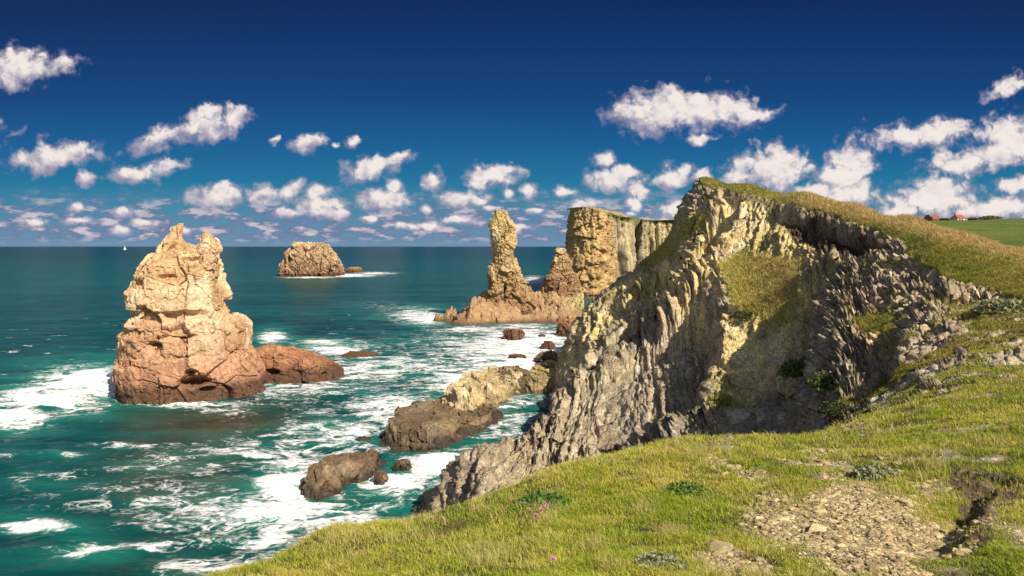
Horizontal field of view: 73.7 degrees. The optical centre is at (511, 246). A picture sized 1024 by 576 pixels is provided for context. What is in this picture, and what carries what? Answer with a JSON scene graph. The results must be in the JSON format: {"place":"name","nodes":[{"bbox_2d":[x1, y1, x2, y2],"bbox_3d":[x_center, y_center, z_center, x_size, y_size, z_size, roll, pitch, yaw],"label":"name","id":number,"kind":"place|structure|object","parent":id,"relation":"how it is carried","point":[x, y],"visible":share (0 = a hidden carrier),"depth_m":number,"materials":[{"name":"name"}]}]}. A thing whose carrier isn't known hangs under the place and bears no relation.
{"place":"outdoors","nodes":[
{"label":"outdoors","id":0,"kind":"place"},
{"bbox_2d":[0,247,592,575],"bbox_3d":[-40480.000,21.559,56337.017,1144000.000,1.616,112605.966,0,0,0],"label":"sea","id":1,"kind":"structure","parent":0,"point":[97,478],"depth_m":90.47,"materials":[{"name":"liquid"}]},
{"bbox_2d":[112,223,266,404],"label":"sea stack","id":2,"kind":"object","parent":1,"relation":"in","point":[184,335],"visible":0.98,"depth_m":98.13,"materials":[{"name":"stone"}]},
{"bbox_2d":[256,344,344,383],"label":"rock ledge","id":3,"kind":"object","parent":1,"relation":"in","point":[288,364],"visible":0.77,"depth_m":111.07,"materials":[{"name":"stone"}]},
{"bbox_2d":[278,241,344,276],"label":"rock islet","id":4,"kind":"object","parent":1,"relation":"in","point":[310,259],"visible":0.92,"depth_m":501.50,"materials":[{"name":"brown stone"}]},
{"bbox_2d":[298,449,386,501],"bbox_3d":[-16.224,21.412,64.827,8.353,3.576,14.490,0,0,0],"label":"surf rock","id":5,"kind":"object","parent":1,"relation":"in","point":[330,475],"visible":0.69,"depth_m":62.84,"materials":[{"name":"brown stone"}]},
{"bbox_2d":[345,267,363,271],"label":"sea rock","id":6,"kind":"object","parent":1,"relation":"in","point":[355,269],"visible":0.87,"depth_m":588.78,"materials":[{"name":"brown stone"}]},
{"bbox_2d":[341,350,379,357],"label":"surf rock","id":7,"kind":"object","parent":1,"relation":"in","point":[354,354],"visible":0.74,"depth_m":136.36,"materials":[{"name":"brown stone"}]},
{"bbox_2d":[355,436,371,441],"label":"surf rock","id":8,"kind":"object","parent":1,"relation":"in","point":[363,438],"visible":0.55,"depth_m":77.28,"materials":[{"name":"brown stone"}]},
{"bbox_2d":[373,470,388,484],"bbox_3d":[-12.193,21.905,63.431,1.633,2.190,1.258,0,0,0],"label":"surf rock","id":9,"kind":"object","parent":1,"relation":"in","point":[380,477],"visible":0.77,"depth_m":63.05,"materials":[{"name":"brown stone"}]},
{"bbox_2d":[392,459,412,471],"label":"surf rock","id":10,"kind":"object","parent":1,"relation":"in","point":[403,465],"visible":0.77,"depth_m":66.99,"materials":[{"name":"brown stone"}]},
{"bbox_2d":[379,399,502,452],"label":"surf rock","id":11,"kind":"object","parent":1,"relation":"in","point":[428,425],"visible":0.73,"depth_m":78.84,"materials":[{"name":"brown stone"}]},
{"bbox_2d":[442,365,522,411],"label":"surf rock","id":12,"kind":"object","parent":1,"relation":"in","point":[470,391],"visible":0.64,"depth_m":94.31,"materials":[{"name":"beige stone"}]},
{"bbox_2d":[433,290,583,324],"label":"rock shelf","id":13,"kind":"object","parent":1,"relation":"in","point":[553,307],"visible":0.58,"depth_m":199.43,"materials":[{"name":"stone"}]},
{"bbox_2d":[484,209,539,315],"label":"rock pinnacle","id":14,"kind":"object","parent":1,"relation":"in","point":[507,283],"visible":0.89,"depth_m":201.82,"materials":[{"name":"stone"}]},
{"bbox_2d":[495,365,529,393],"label":"surf rock","id":15,"kind":"object","parent":1,"relation":"in","point":[523,379],"visible":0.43,"depth_m":106.05,"materials":[{"name":"brown stone"}]},
{"bbox_2d":[502,328,524,340],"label":"surf rock","id":16,"kind":"object","parent":1,"relation":"in","point":[513,334],"visible":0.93,"depth_m":160.92,"materials":[{"name":"brown stone"}]},
{"bbox_2d":[508,353,526,357],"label":"surf rock","id":17,"kind":"object","parent":1,"relation":"in","point":[515,355],"visible":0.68,"depth_m":133.62,"materials":[{"name":"brown stone"}]},
{"bbox_2d":[525,359,556,393],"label":"surf rock","id":18,"kind":"object","parent":1,"relation":"in","point":[541,380],"visible":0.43,"depth_m":103.82,"materials":[{"name":"beige stone"}]},
{"bbox_2d":[534,349,557,361],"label":"surf rock","id":19,"kind":"object","parent":1,"relation":"in","point":[546,355],"visible":0.6,"depth_m":127.41,"materials":[{"name":"brown stone"}]},
{"bbox_2d":[540,340,555,349],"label":"surf rock","id":20,"kind":"object","parent":1,"relation":"in","point":[549,345],"visible":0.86,"depth_m":145.64,"materials":[{"name":"brown stone"}]},
{"bbox_2d":[544,362,555,368],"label":"surf rock","id":21,"kind":"object","parent":1,"relation":"in","point":[547,365],"visible":0.25,"depth_m":111.26,"materials":[{"name":"brown stone"}]},
{"bbox_2d":[539,248,580,297],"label":"sea stack","id":22,"kind":"object","parent":1,"relation":"in","point":[561,278],"visible":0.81,"depth_m":230.67,"materials":[{"name":"stone"}]},
{"bbox_2d":[555,316,574,335],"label":"surf rock","id":23,"kind":"object","parent":1,"relation":"in","point":[563,327],"visible":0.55,"depth_m":166.52,"materials":[{"name":"brown stone"}]},
{"bbox_2d":[0,0,1023,246],"label":"sky","id":24,"kind":"structure","parent":0,"point":[245,123],"materials":[{"name":"blue"}]},
{"bbox_2d":[564,207,673,298],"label":"headland","id":25,"kind":"structure","parent":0,"point":[605,248],"depth_m":301.28,"materials":[{"name":"beige stone"}]},
{"bbox_2d":[228,339,1023,575],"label":"ground","id":26,"kind":"structure","parent":0,"point":[1009,355],"depth_m":5.81,"materials":[{"name":"green plant"}]},
{"bbox_2d":[512,490,575,510],"bbox_3d":[0.296,2.324,6.192,0.605,0.159,0.532,0,0,18],"label":"herb clump","id":27,"kind":"object","parent":26,"relation":"on","point":[550,497],"visible":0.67,"depth_m":6.19,"materials":[{"name":"green plant"}]},
{"bbox_2d":[193,341,1023,575],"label":"grass","id":28,"kind":"structure","parent":26,"relation":"on","point":[604,560],"depth_m":5.78,"materials":[{"name":"green plant"}]},
{"bbox_2d":[630,549,688,572],"bbox_3d":[0.811,1.752,3.756,0.340,0.101,0.327,0,0,33],"label":"herb clump","id":29,"kind":"object","parent":26,"relation":"on","point":[655,558],"visible":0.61,"depth_m":3.77,"materials":[{"name":"green plant"}]},
{"bbox_2d":[664,479,712,499],"bbox_3d":[1.617,2.250,6.296,0.498,0.141,0.537,0,0,0],"label":"herb clump","id":30,"kind":"object","parent":26,"relation":"on","point":[688,487],"visible":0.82,"depth_m":6.26,"materials":[{"name":"green plant"}]},
{"bbox_2d":[691,392,1023,575],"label":"gravel","id":31,"kind":"structure","parent":26,"relation":"on","point":[890,553],"depth_m":4.41,"materials":[{"name":"beige gravel"}]},
{"bbox_2d":[849,462,899,482],"bbox_3d":[3.260,2.035,6.155,0.423,0.149,0.440,0,0,0],"label":"herb clump","id":32,"kind":"object","parent":26,"relation":"on","point":[868,471],"visible":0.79,"depth_m":6.12,"materials":[{"name":"green plant"}]},
{"bbox_2d":[413,177,1023,514],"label":"cliff","id":33,"kind":"structure","parent":0,"point":[673,342],"depth_m":60.34,"materials":[{"name":"grey stone"}]},
{"bbox_2d":[651,415,663,424],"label":"cliff shrub","id":34,"kind":"object","parent":33,"relation":"on","point":[658,417],"visible":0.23,"depth_m":60.34,"materials":[{"name":"green plant"}]},
{"bbox_2d":[707,401,720,408],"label":"cliff shrub","id":35,"kind":"object","parent":33,"relation":"on","point":[715,403],"visible":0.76,"depth_m":48.05,"materials":[{"name":"green plant"}]},
{"bbox_2d":[707,392,737,405],"bbox_3d":[15.252,11.113,49.772,2.037,0.933,2.197,0,0,-40],"label":"cliff shrub","id":36,"kind":"object","parent":33,"relation":"on","point":[725,399],"visible":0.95,"depth_m":49.53,"materials":[{"name":"green plant"}]},
{"bbox_2d":[730,309,752,319],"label":"cliff shrub","id":37,"kind":"object","parent":33,"relation":"on","point":[738,314],"visible":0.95,"depth_m":64.13,"materials":[{"name":"green plant"}]},
{"bbox_2d":[776,355,806,379],"bbox_3d":[18.138,7.494,42.282,3.434,1.493,3.406,0,0,0],"label":"cliff shrub","id":38,"kind":"object","parent":33,"relation":"on","point":[793,368],"visible":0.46,"depth_m":42.05,"materials":[{"name":"green plant"}]},
{"bbox_2d":[804,370,840,393],"bbox_3d":[12.698,5.316,26.854,2.157,0.952,2.171,0,0,0],"label":"cliff shrub","id":39,"kind":"object","parent":33,"relation":"on","point":[824,380],"visible":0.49,"depth_m":26.73,"materials":[{"name":"green plant"}]},
{"bbox_2d":[637,176,1023,419],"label":"ridge grass","id":40,"kind":"structure","parent":33,"relation":"on","point":[791,272],"depth_m":43.26,"materials":[{"name":"green plant"}]},
{"bbox_2d":[817,400,857,418],"bbox_3d":[8.969,4.463,18.799,1.072,0.480,1.126,0,0,0],"label":"cliff shrub","id":41,"kind":"object","parent":33,"relation":"on","point":[830,408],"visible":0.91,"depth_m":18.63,"materials":[{"name":"green plant"}]},
{"bbox_2d":[970,297,1023,314],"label":"herb clump","id":42,"kind":"object","parent":33,"relation":"on","point":[997,306],"visible":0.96,"depth_m":23.46,"materials":[{"name":"green plant"}]},
{"bbox_2d":[927,218,1023,247],"bbox_3d":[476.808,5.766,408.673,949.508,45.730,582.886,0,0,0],"label":"field","id":43,"kind":"structure","parent":0,"point":[1007,231],"depth_m":289.30,"materials":[{"name":"green plant"}]},
{"bbox_2d":[923,214,932,220],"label":"hedge","id":44,"kind":"object","parent":43,"relation":"on","point":[928,217],"visible":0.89,"depth_m":349.21,"materials":[{"name":"green plant"}]},
{"bbox_2d":[931,214,940,219],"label":"house","id":45,"kind":"structure","parent":43,"relation":"on","point":[935,217],"depth_m":354.56,"materials":[{"name":"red tile"}]},
{"bbox_2d":[949,213,966,219],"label":"house","id":46,"kind":"structure","parent":43,"relation":"on","point":[958,217],"depth_m":350.58,"materials":[{"name":"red tile"}]},
{"bbox_2d":[967,217,980,219],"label":"hedge","id":47,"kind":"object","parent":43,"relation":"on","point":[972,218],"visible":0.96,"depth_m":350.85,"materials":[{"name":"green plant"}]},
{"bbox_2d":[977,215,1002,219],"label":"hedge","id":48,"kind":"object","parent":43,"relation":"on","point":[990,217],"visible":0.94,"depth_m":350.95,"materials":[{"name":"green plant"}]}
]}

